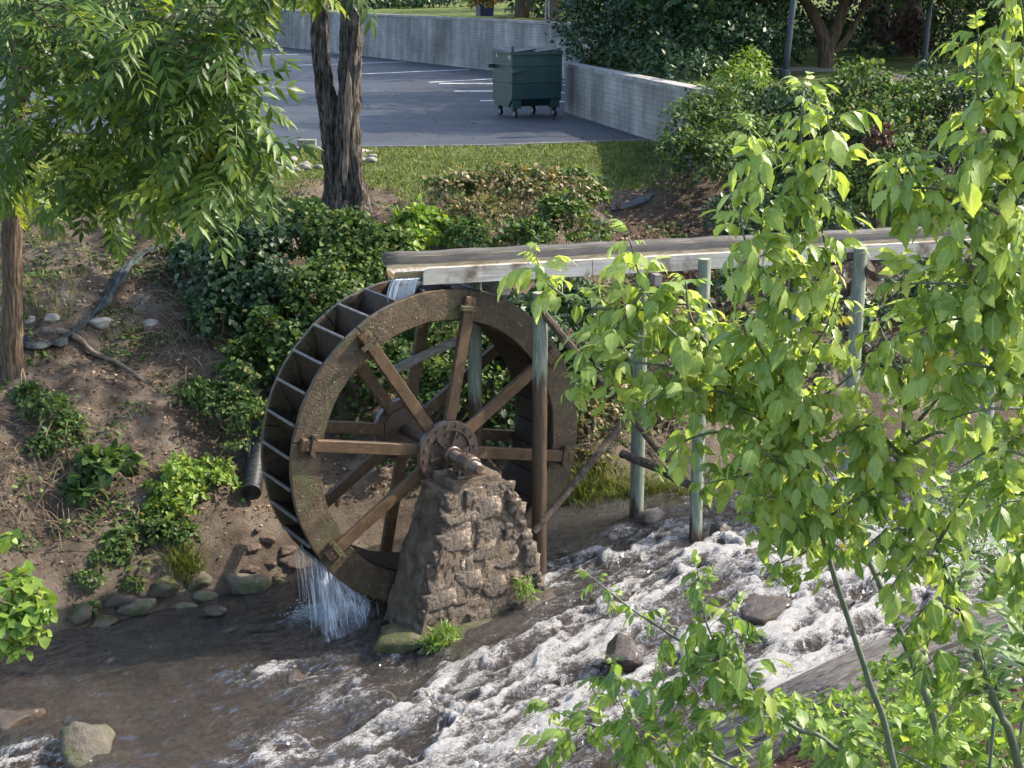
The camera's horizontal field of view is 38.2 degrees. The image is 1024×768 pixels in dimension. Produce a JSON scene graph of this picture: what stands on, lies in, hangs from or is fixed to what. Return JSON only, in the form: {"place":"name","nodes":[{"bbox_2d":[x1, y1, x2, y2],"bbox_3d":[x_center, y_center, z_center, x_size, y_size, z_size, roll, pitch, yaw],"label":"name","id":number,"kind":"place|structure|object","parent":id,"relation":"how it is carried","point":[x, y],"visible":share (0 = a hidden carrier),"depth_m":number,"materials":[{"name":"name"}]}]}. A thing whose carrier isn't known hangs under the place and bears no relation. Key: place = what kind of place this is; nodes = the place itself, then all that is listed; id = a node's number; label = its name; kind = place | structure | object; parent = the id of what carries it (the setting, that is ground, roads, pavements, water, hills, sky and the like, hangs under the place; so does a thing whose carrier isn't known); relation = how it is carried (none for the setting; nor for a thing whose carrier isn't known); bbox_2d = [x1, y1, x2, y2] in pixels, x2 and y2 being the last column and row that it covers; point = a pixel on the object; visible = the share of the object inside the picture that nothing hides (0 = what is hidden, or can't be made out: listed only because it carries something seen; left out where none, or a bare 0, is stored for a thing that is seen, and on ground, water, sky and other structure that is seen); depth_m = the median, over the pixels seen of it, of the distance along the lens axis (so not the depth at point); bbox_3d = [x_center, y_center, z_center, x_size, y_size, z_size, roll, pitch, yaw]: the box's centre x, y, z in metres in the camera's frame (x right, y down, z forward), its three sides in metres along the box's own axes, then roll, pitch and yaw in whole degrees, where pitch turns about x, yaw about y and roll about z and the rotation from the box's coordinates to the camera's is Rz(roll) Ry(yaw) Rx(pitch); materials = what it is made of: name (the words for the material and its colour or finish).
{"place":"outdoors","nodes":[
{"label":"outdoors","id":0,"kind":"place"},
{"bbox_2d":[0,439,1023,767],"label":"stream","id":1,"kind":"structure","parent":0,"point":[192,687],"depth_m":15.42,"materials":[{"name":"white liquid"}]},
{"bbox_2d":[60,721,115,767],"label":"stream rock","id":2,"kind":"object","parent":1,"relation":"in","point":[81,743],"visible":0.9,"depth_m":13.86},
{"bbox_2d":[273,599,342,619],"bbox_3d":[-2.078,2.542,16.999,1.288,0.136,0.682,0,15,0],"label":"splash foam","id":3,"kind":"object","parent":1,"relation":"on","point":[326,606],"visible":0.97,"depth_m":16.94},
{"bbox_2d":[412,619,461,654],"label":"weed","id":4,"kind":"object","parent":1,"relation":"on","point":[436,632],"visible":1,"depth_m":15.77,"materials":[{"name":"green plant"}]},
{"bbox_2d":[603,633,642,672],"bbox_3d":[1.141,2.732,14.957,0.403,0.422,0.492,2,15,8],"label":"stream rock","id":5,"kind":"object","parent":1,"relation":"in","point":[623,646],"visible":0.79,"depth_m":14.82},
{"bbox_2d":[0,75,1023,767],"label":"ground","id":6,"kind":"structure","parent":0,"point":[352,507],"depth_m":19.55,"materials":[{"name":"soil"}]},
{"bbox_2d":[0,527,57,663],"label":"shrub","id":7,"kind":"object","parent":6,"relation":"on","point":[24,612],"visible":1,"depth_m":15.45,"materials":[{"name":"green plant"}]},
{"bbox_2d":[5,368,95,459],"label":"shrub","id":8,"kind":"object","parent":6,"relation":"on","point":[49,401],"visible":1,"depth_m":18.21,"materials":[{"name":"green plant"}]},
{"bbox_2d":[9,472,138,555],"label":"shrub","id":9,"kind":"object","parent":6,"relation":"on","point":[109,503],"visible":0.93,"depth_m":17.49,"materials":[{"name":"green plant"}]},
{"bbox_2d":[66,603,93,624],"bbox_3d":[-4.921,2.613,16.791,0.346,0.252,0.235,-4,15,-13],"label":"boulder","id":10,"kind":"object","parent":6,"relation":"on","point":[81,614],"visible":1,"depth_m":16.73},
{"bbox_2d":[23,242,164,348],"bbox_3d":[-5.729,-1.264,20.738,0.526,0.954,3.285,6,16,21],"label":"silt fabric","id":11,"kind":"object","parent":6,"relation":"on","point":[118,280],"visible":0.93,"depth_m":20.50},
{"bbox_2d":[41,327,155,392],"bbox_3d":[-5.420,-0.345,19.594,1.980,0.675,0.289,8,17,28],"label":"exposed root","id":12,"kind":"object","parent":6,"relation":"on","point":[76,337],"visible":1,"depth_m":19.75,"materials":[{"name":"brown wood"}]},
{"bbox_2d":[57,438,147,508],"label":"shrub","id":13,"kind":"object","parent":6,"relation":"on","point":[112,460],"visible":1,"depth_m":17.78,"materials":[{"name":"green plant"}]},
{"bbox_2d":[87,614,118,627],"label":"boulder","id":14,"kind":"object","parent":6,"relation":"on","point":[102,620],"visible":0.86,"depth_m":16.82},
{"bbox_2d":[64,548,149,615],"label":"shrub","id":15,"kind":"object","parent":6,"relation":"on","point":[93,573],"visible":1,"depth_m":17.11,"materials":[{"name":"green plant"}]},
{"bbox_2d":[102,593,135,608],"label":"boulder","id":16,"kind":"object","parent":6,"relation":"on","point":[116,600],"visible":1,"depth_m":16.95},
{"bbox_2d":[96,328,171,438],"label":"shrub","id":17,"kind":"object","parent":6,"relation":"on","point":[108,435],"visible":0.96,"depth_m":18.69,"materials":[{"name":"green plant"}]},
{"bbox_2d":[0,161,270,350],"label":"bank grass","id":18,"kind":"structure","parent":6,"relation":"on","point":[71,284],"depth_m":20.81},
{"bbox_2d":[115,598,156,616],"bbox_3d":[-4.330,2.581,17.095,0.458,0.225,0.274,-1,15,-2],"label":"boulder","id":19,"kind":"object","parent":6,"relation":"on","point":[142,606],"visible":0.96,"depth_m":17.00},
{"bbox_2d":[98,508,202,572],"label":"shrub","id":20,"kind":"object","parent":6,"relation":"on","point":[115,539],"visible":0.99,"depth_m":17.52,"materials":[{"name":"green plant"}]},
{"bbox_2d":[150,576,179,597],"bbox_3d":[-4.081,2.386,17.348,0.360,0.253,0.343,-2,16,11],"label":"boulder","id":21,"kind":"object","parent":6,"relation":"on","point":[165,586],"visible":1,"depth_m":17.27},
{"bbox_2d":[153,530,216,589],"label":"grass tuft","id":22,"kind":"object","parent":6,"relation":"on","point":[181,559],"visible":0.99,"depth_m":17.53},
{"bbox_2d":[0,0,377,382],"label":"pinnate leaf tree","id":23,"kind":"object","parent":6,"relation":"on","point":[197,80],"visible":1,"depth_m":12.94,"materials":[{"name":"green plant"}]},
{"bbox_2d":[138,448,246,520],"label":"shrub","id":24,"kind":"object","parent":6,"relation":"on","point":[221,470],"visible":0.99,"depth_m":17.94,"materials":[{"name":"green plant"}]},
{"bbox_2d":[183,571,211,591],"bbox_3d":[-3.757,2.357,17.573,0.291,0.243,0.316,14,20,42],"label":"boulder","id":25,"kind":"object","parent":6,"relation":"on","point":[205,580],"visible":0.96,"depth_m":17.49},
{"bbox_2d":[168,373,267,456],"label":"shrub","id":26,"kind":"object","parent":6,"relation":"on","point":[211,391],"visible":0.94,"depth_m":18.86,"materials":[{"name":"green plant"}]},
{"bbox_2d":[166,212,312,342],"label":"shrub","id":27,"kind":"object","parent":6,"relation":"on","point":[238,281],"visible":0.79,"depth_m":20.33,"materials":[{"name":"green plant"}]},
{"bbox_2d":[223,573,269,594],"bbox_3d":[-3.189,2.429,17.740,0.574,0.304,0.331,0,16,-5],"label":"boulder","id":28,"kind":"object","parent":6,"relation":"on","point":[241,583],"visible":0.95,"depth_m":17.62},
{"bbox_2d":[241,417,263,499],"bbox_3d":[-3.243,0.929,18.802,0.252,0.750,1.342,-1,15,-2],"label":"drain pipe","id":29,"kind":"object","parent":6,"relation":"on","point":[252,485],"visible":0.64,"depth_m":18.44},
{"bbox_2d":[213,250,363,389],"bbox_3d":[-2.848,-0.668,19.779,1.853,2.037,2.377,13,20,41],"label":"shrub","id":30,"kind":"object","parent":6,"relation":"on","point":[264,337],"visible":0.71,"depth_m":19.59,"materials":[{"name":"green plant"}]},
{"bbox_2d":[0,23,645,146],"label":"parking lot","id":31,"kind":"structure","parent":6,"relation":"on","point":[384,81],"depth_m":36.16,"materials":[{"name":"asphalt"}]},
{"bbox_2d":[487,46,562,116],"bbox_3d":[0.301,-7.077,34.501,1.465,1.607,1.250,-7,16,-23],"label":"dumpster","id":32,"kind":"object","parent":31,"relation":"on","point":[531,77],"visible":1,"depth_m":34.12,"materials":[{"name":"green paint"}]},
{"bbox_2d":[310,0,374,215],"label":"double trunk tree","id":33,"kind":"object","parent":6,"relation":"on","point":[341,153],"visible":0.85,"depth_m":23.61,"materials":[{"name":"brown plant"}]},
{"bbox_2d":[277,195,414,288],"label":"shrub","id":34,"kind":"object","parent":6,"relation":"on","point":[366,246],"visible":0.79,"depth_m":20.99,"materials":[{"name":"green plant"}]},
{"bbox_2d":[0,132,698,259],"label":"lawn grass","id":35,"kind":"structure","parent":6,"relation":"on","point":[560,146],"depth_m":26.70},
{"bbox_2d":[0,184,728,578],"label":"dry stems","id":36,"kind":"object","parent":6,"relation":"on","point":[188,374],"visible":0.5,"depth_m":18.76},
{"bbox_2d":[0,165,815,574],"bbox_3d":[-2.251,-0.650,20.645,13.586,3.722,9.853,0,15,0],"label":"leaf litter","id":37,"kind":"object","parent":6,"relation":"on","point":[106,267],"visible":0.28,"depth_m":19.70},
{"bbox_2d":[0,169,832,561],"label":"bank weeds","id":38,"kind":"object","parent":6,"relation":"on","point":[210,423],"visible":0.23,"depth_m":20.25,"materials":[{"name":"green plant"}]},
{"bbox_2d":[388,193,463,250],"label":"shrub","id":39,"kind":"object","parent":6,"relation":"on","point":[424,223],"visible":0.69,"depth_m":21.86,"materials":[{"name":"green plant"}]},
{"bbox_2d":[350,276,510,421],"bbox_3d":[-1.011,-0.248,19.659,2.857,2.300,1.973,4,16,16],"label":"shrub","id":40,"kind":"object","parent":6,"relation":"on","point":[435,378],"visible":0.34,"depth_m":19.29,"materials":[{"name":"green plant"}]},
{"bbox_2d":[467,282,482,463],"bbox_3d":[-0.434,0.704,17.562,0.176,4.150,0.175,0,15,0],"label":"flume post","id":41,"kind":"object","parent":6,"relation":"on","point":[475,375],"visible":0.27,"depth_m":17.27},
{"bbox_2d":[394,336,456,372],"bbox_3d":[-0.906,-0.377,17.171,1.026,0.488,0.126,-4,16,-16],"label":"wooden brace","id":42,"kind":"object","parent":41,"relation":"attached to","point":[412,361],"visible":0.76,"depth_m":17.11,"materials":[{"name":"grey wood"}]},
{"bbox_2d":[382,224,1023,294],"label":"flume trough","id":43,"kind":"object","parent":41,"relation":"attached to","point":[493,267],"visible":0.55,"depth_m":16.88,"materials":[{"name":"grey wood"}]},
{"bbox_2d":[387,277,420,301],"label":"falling water","id":44,"kind":"structure","parent":43,"relation":"in","point":[396,291],"depth_m":16.10,"materials":[{"name":"white liquid"}]},
{"bbox_2d":[320,139,647,147],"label":"kerb","id":45,"kind":"structure","parent":6,"relation":"on","point":[544,143],"depth_m":28.34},
{"bbox_2d":[420,158,607,282],"bbox_3d":[0.026,-2.570,22.998,2.677,1.880,1.958,-6,16,-20],"label":"shrub","id":46,"kind":"object","parent":6,"relation":"on","point":[484,199],"visible":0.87,"depth_m":22.65,"materials":[{"name":"green plant"}]},
{"bbox_2d":[417,161,613,205],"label":"shrub","id":47,"kind":"object","parent":6,"relation":"on","point":[603,194],"visible":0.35,"depth_m":23.08,"materials":[{"name":"green plant"}]},
{"bbox_2d":[441,185,616,299],"bbox_3d":[0.234,-2.021,22.029,2.679,1.838,1.308,-3,15,-11],"label":"shrub","id":48,"kind":"object","parent":6,"relation":"on","point":[540,224],"visible":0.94,"depth_m":21.68,"materials":[{"name":"green plant"}]},
{"bbox_2d":[531,291,547,574],"bbox_3d":[0.312,0.938,16.899,0.184,4.040,0.181,0,15,0],"label":"flume post","id":49,"kind":"object","parent":6,"relation":"on","point":[539,410],"visible":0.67,"depth_m":16.73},
{"bbox_2d":[530,298,604,385],"bbox_3d":[0.677,-0.454,16.638,1.071,1.153,0.213,-10,18,-34],"label":"wooden brace","id":50,"kind":"object","parent":49,"relation":"attached to","point":[559,332],"visible":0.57,"depth_m":16.42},
{"bbox_2d":[532,388,652,533],"bbox_3d":[1.001,0.881,17.323,1.909,1.455,0.239,-13,20,-39],"label":"wooden brace","id":51,"kind":"object","parent":49,"relation":"attached to","point":[563,496],"visible":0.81,"depth_m":17.08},
{"bbox_2d":[466,276,650,473],"bbox_3d":[0.389,-0.251,20.095,3.133,2.452,2.073,-12,19,-37],"label":"shrub","id":52,"kind":"object","parent":6,"relation":"on","point":[565,309],"visible":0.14,"depth_m":20.22,"materials":[{"name":"green plant"}]},
{"bbox_2d":[563,456,616,505],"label":"grass tuft","id":53,"kind":"object","parent":6,"relation":"on","point":[584,492],"visible":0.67,"depth_m":19.16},
{"bbox_2d":[570,439,667,503],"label":"grass tuft","id":54,"kind":"object","parent":6,"relation":"on","point":[614,491],"visible":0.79,"depth_m":19.31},
{"bbox_2d":[569,364,685,484],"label":"shrub","id":55,"kind":"object","parent":6,"relation":"on","point":[595,405],"visible":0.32,"depth_m":19.58,"materials":[{"name":"green plant"}]},
{"bbox_2d":[609,194,653,211],"bbox_3d":[2.056,-3.049,24.937,0.914,0.255,0.226,-8,17,-27],"label":"landscape mat","id":56,"kind":"object","parent":6,"relation":"on","point":[630,204],"visible":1,"depth_m":24.88,"materials":[{"name":"black plastic"}]},
{"bbox_2d":[629,276,647,517],"bbox_3d":[1.550,0.554,18.119,0.180,4.150,0.179,0,15,0],"label":"flume post","id":57,"kind":"object","parent":6,"relation":"on","point":[637,472],"visible":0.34,"depth_m":18.15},
{"bbox_2d":[608,459,680,501],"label":"grass tuft","id":58,"kind":"object","parent":6,"relation":"on","point":[646,482],"visible":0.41,"depth_m":19.35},
{"bbox_2d":[516,654,773,767],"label":"sapling","id":59,"kind":"object","parent":6,"relation":"on","point":[639,753],"visible":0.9,"depth_m":5.77,"materials":[{"name":"green plant"}]},
{"bbox_2d":[611,198,762,367],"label":"mulch litter","id":60,"kind":"object","parent":6,"relation":"on","point":[664,276],"visible":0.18,"depth_m":23.40,"materials":[{"name":"brown plant"}]},
{"bbox_2d":[689,258,710,543],"bbox_3d":[2.195,0.661,17.392,0.161,4.320,0.159,0,15,0],"label":"flume post","id":61,"kind":"object","parent":6,"relation":"on","point":[696,511],"visible":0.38,"depth_m":17.41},
{"bbox_2d":[619,449,702,494],"bbox_3d":[1.806,1.069,17.703,1.121,0.445,0.120,8,17,26],"label":"wooden brace","id":62,"kind":"object","parent":61,"relation":"attached to","point":[643,462],"visible":0.66,"depth_m":17.74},
{"bbox_2d":[647,71,784,210],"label":"shrub","id":63,"kind":"object","parent":6,"relation":"on","point":[706,144],"visible":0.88,"depth_m":25.27,"materials":[{"name":"green plant"}]},
{"bbox_2d":[497,219,948,767],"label":"sapling","id":64,"kind":"object","parent":6,"relation":"on","point":[710,374],"visible":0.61,"depth_m":5.08,"materials":[{"name":"green plant"}]},
{"bbox_2d":[574,549,890,767],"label":"sapling","id":65,"kind":"object","parent":6,"relation":"on","point":[726,675],"visible":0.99,"depth_m":5.62,"materials":[{"name":"green plant"}]},
{"bbox_2d":[702,190,871,278],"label":"shrub","id":66,"kind":"object","parent":6,"relation":"on","point":[760,208],"visible":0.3,"depth_m":23.00,"materials":[{"name":"green plant"}]},
{"bbox_2d":[717,70,867,211],"bbox_3d":[4.775,-4.304,26.208,2.639,2.447,5.224,0,15,0],"label":"shrub","id":67,"kind":"object","parent":6,"relation":"on","point":[783,101],"visible":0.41,"depth_m":26.34,"materials":[{"name":"green plant"}]},
{"bbox_2d":[698,71,908,767],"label":"sapling","id":68,"kind":"object","parent":6,"relation":"on","point":[786,365],"visible":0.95,"depth_m":4.79,"materials":[{"name":"green plant"}]},
{"bbox_2d":[621,594,1020,767],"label":"timber edging","id":69,"kind":"object","parent":6,"relation":"on","point":[840,672],"visible":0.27,"depth_m":13.69,"materials":[{"name":"wood"}]},
{"bbox_2d":[746,651,932,767],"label":"shrub","id":70,"kind":"object","parent":6,"relation":"on","point":[879,673],"visible":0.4,"depth_m":12.35,"materials":[{"name":"green plant"}]},
{"bbox_2d":[837,247,867,519],"bbox_3d":[4.095,0.503,17.924,0.184,4.350,0.179,0,15,0],"label":"flume post","id":71,"kind":"object","parent":6,"relation":"on","point":[858,284],"visible":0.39,"depth_m":17.49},
{"bbox_2d":[836,263,874,308],"bbox_3d":[4.054,-1.163,17.645,0.158,0.627,0.614,-9,18,-31],"label":"wooden brace","id":72,"kind":"object","parent":71,"relation":"attached to","point":[845,292],"visible":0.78,"depth_m":17.62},
{"bbox_2d":[692,261,1020,395],"bbox_3d":[5.511,-0.971,22.151,6.621,2.172,1.984,-7,17,-25],"label":"shrub","id":73,"kind":"object","parent":6,"relation":"on","point":[886,309],"visible":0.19,"depth_m":21.82,"materials":[{"name":"green plant"}]},
{"bbox_2d":[799,53,963,227],"bbox_3d":[6.429,-4.157,25.802,2.925,3.031,4.814,4,16,16],"label":"shrub","id":74,"kind":"object","parent":6,"relation":"on","point":[878,105],"visible":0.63,"depth_m":26.09,"materials":[{"name":"green plant"}]},
{"bbox_2d":[860,121,902,227],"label":"shrub","id":75,"kind":"object","parent":6,"relation":"on","point":[877,136],"visible":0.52,"depth_m":24.55,"materials":[{"name":"plant"}]},
{"bbox_2d":[817,665,1023,767],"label":"shrub","id":76,"kind":"object","parent":6,"relation":"on","point":[903,728],"visible":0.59,"depth_m":8.40,"materials":[{"name":"green plant"}]},
{"bbox_2d":[823,274,1023,767],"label":"sapling","id":77,"kind":"object","parent":6,"relation":"on","point":[930,621],"visible":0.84,"depth_m":5.06,"materials":[{"name":"green plant"}]},
{"bbox_2d":[859,0,1023,746],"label":"sapling","id":78,"kind":"object","parent":6,"relation":"on","point":[988,314],"visible":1,"depth_m":4.45,"materials":[{"name":"green plant"}]},
{"bbox_2d":[892,54,1023,218],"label":"shrub","id":79,"kind":"object","parent":6,"relation":"on","point":[961,95],"visible":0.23,"depth_m":26.42,"materials":[{"name":"green plant"}]},
{"bbox_2d":[904,448,1023,595],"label":"shrub","id":80,"kind":"object","parent":6,"relation":"on","point":[975,546],"visible":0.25,"depth_m":13.06,"materials":[{"name":"green plant"}]},
{"bbox_2d":[956,610,1023,767],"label":"narrow leaf shoot","id":81,"kind":"object","parent":6,"relation":"on","point":[1000,674],"visible":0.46,"depth_m":5.83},
{"bbox_2d":[972,517,1023,754],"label":"narrow leaf shoot","id":82,"kind":"object","parent":6,"relation":"on","point":[1002,549],"visible":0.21,"depth_m":6.01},
{"bbox_2d":[983,564,1023,678],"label":"narrow leaf shoot","id":83,"kind":"object","parent":6,"relation":"on","point":[1015,654],"visible":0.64,"depth_m":5.38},
{"bbox_2d":[155,0,1023,166],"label":"terrace lawn","id":84,"kind":"structure","parent":0,"point":[900,64],"depth_m":37.85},
{"bbox_2d":[262,9,592,78],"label":"retaining wall","id":85,"kind":"structure","parent":84,"relation":"on","point":[465,42],"depth_m":57.73,"materials":[{"name":"concrete"}]},
{"bbox_2d":[329,0,589,16],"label":"shrub","id":86,"kind":"object","parent":84,"relation":"on","point":[413,3],"visible":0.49,"depth_m":76.90,"materials":[{"name":"green plant"}]},
{"bbox_2d":[480,0,547,16],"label":"broadleaf tree","id":87,"kind":"object","parent":84,"relation":"on","point":[520,5],"visible":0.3,"depth_m":57.89,"materials":[{"name":"brown plant"}]},
{"bbox_2d":[564,63,713,170],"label":"retaining wall","id":88,"kind":"structure","parent":84,"relation":"on","point":[633,103],"depth_m":30.74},
{"bbox_2d":[545,0,794,91],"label":"hedge","id":89,"kind":"object","parent":84,"relation":"on","point":[620,17],"visible":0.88,"depth_m":32.84,"materials":[{"name":"green plant"}]},
{"bbox_2d":[711,43,772,92],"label":"shrub","id":90,"kind":"object","parent":84,"relation":"on","point":[739,73],"visible":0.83,"depth_m":29.89,"materials":[{"name":"green plant"}]},
{"bbox_2d":[696,0,815,66],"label":"shrub","id":91,"kind":"object","parent":84,"relation":"on","point":[794,46],"visible":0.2,"depth_m":36.12,"materials":[{"name":"green plant"}]},
{"bbox_2d":[778,0,796,78],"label":"lamp post","id":92,"kind":"object","parent":84,"relation":"on","point":[784,71],"visible":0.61,"depth_m":30.66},
{"bbox_2d":[623,0,1023,67],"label":"broadleaf tree","id":93,"kind":"object","parent":84,"relation":"on","point":[829,45],"visible":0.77,"depth_m":33.40,"materials":[{"name":"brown plant"}]},
{"bbox_2d":[763,0,941,55],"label":"shrub","id":94,"kind":"object","parent":84,"relation":"on","point":[803,25],"visible":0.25,"depth_m":40.10,"materials":[{"name":"green plant"}]},
{"bbox_2d":[863,13,939,55],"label":"shrub","id":95,"kind":"object","parent":84,"relation":"on","point":[908,39],"visible":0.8,"depth_m":36.08,"materials":[{"name":"green plant"}]},
{"bbox_2d":[815,0,992,56],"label":"broadleaf tree","id":96,"kind":"object","parent":84,"relation":"on","point":[900,10],"visible":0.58,"depth_m":37.13,"materials":[{"name":"green plant"}]},
{"bbox_2d":[919,0,932,66],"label":"lamp post","id":97,"kind":"object","parent":84,"relation":"on","point":[926,36],"visible":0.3,"depth_m":33.05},
{"bbox_2d":[851,0,1023,62],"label":"shrub","id":98,"kind":"object","parent":84,"relation":"on","point":[990,17],"visible":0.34,"depth_m":36.31,"materials":[{"name":"green plant"}]},
{"bbox_2d":[769,67,933,97],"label":"path","id":99,"kind":"structure","parent":0,"point":[813,69],"depth_m":33.28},
{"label":"stream bed","id":100,"kind":"structure","parent":0,"visible":0},
{"bbox_2d":[0,708,45,730],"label":"stream rock","id":101,"kind":"object","parent":100,"relation":"on","point":[9,719],"visible":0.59,"depth_m":14.56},
{"bbox_2d":[373,464,557,654],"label":"stone pier","id":102,"kind":"structure","parent":100,"relation":"on","point":[468,552],"depth_m":16.18,"materials":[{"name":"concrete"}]},
{"bbox_2d":[260,280,577,601],"bbox_3d":[-1.000,0.649,16.975,3.693,3.684,2.327,-20,25,-52],"label":"water wheel","id":103,"kind":"object","parent":102,"relation":"on","point":[330,347],"visible":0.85,"depth_m":16.42,"materials":[{"name":"brown wood"}]},
{"bbox_2d":[449,449,484,479],"bbox_3d":[-0.480,0.858,16.152,0.340,0.298,0.250,-9,17,-30],"label":"shaft bearing","id":104,"kind":"object","parent":102,"relation":"on","point":[464,460],"visible":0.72,"depth_m":16.08,"materials":[{"name":"metal"}]},
{"bbox_2d":[511,573,543,602],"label":"weed","id":105,"kind":"object","parent":102,"relation":"on","point":[527,587],"visible":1,"depth_m":16.37,"materials":[{"name":"green plant"}]},
{"bbox_2d":[630,504,664,524],"bbox_3d":[1.724,1.713,18.477,0.403,0.400,0.552,11,19,36],"label":"stream rock","id":106,"kind":"object","parent":100,"relation":"on","point":[650,515],"visible":0.58,"depth_m":18.30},
{"bbox_2d":[740,595,791,626],"bbox_3d":[2.691,2.518,15.859,0.743,0.478,0.592,-7,17,-25],"label":"stream rock","id":107,"kind":"object","parent":100,"relation":"on","point":[762,610],"visible":0.35,"depth_m":15.68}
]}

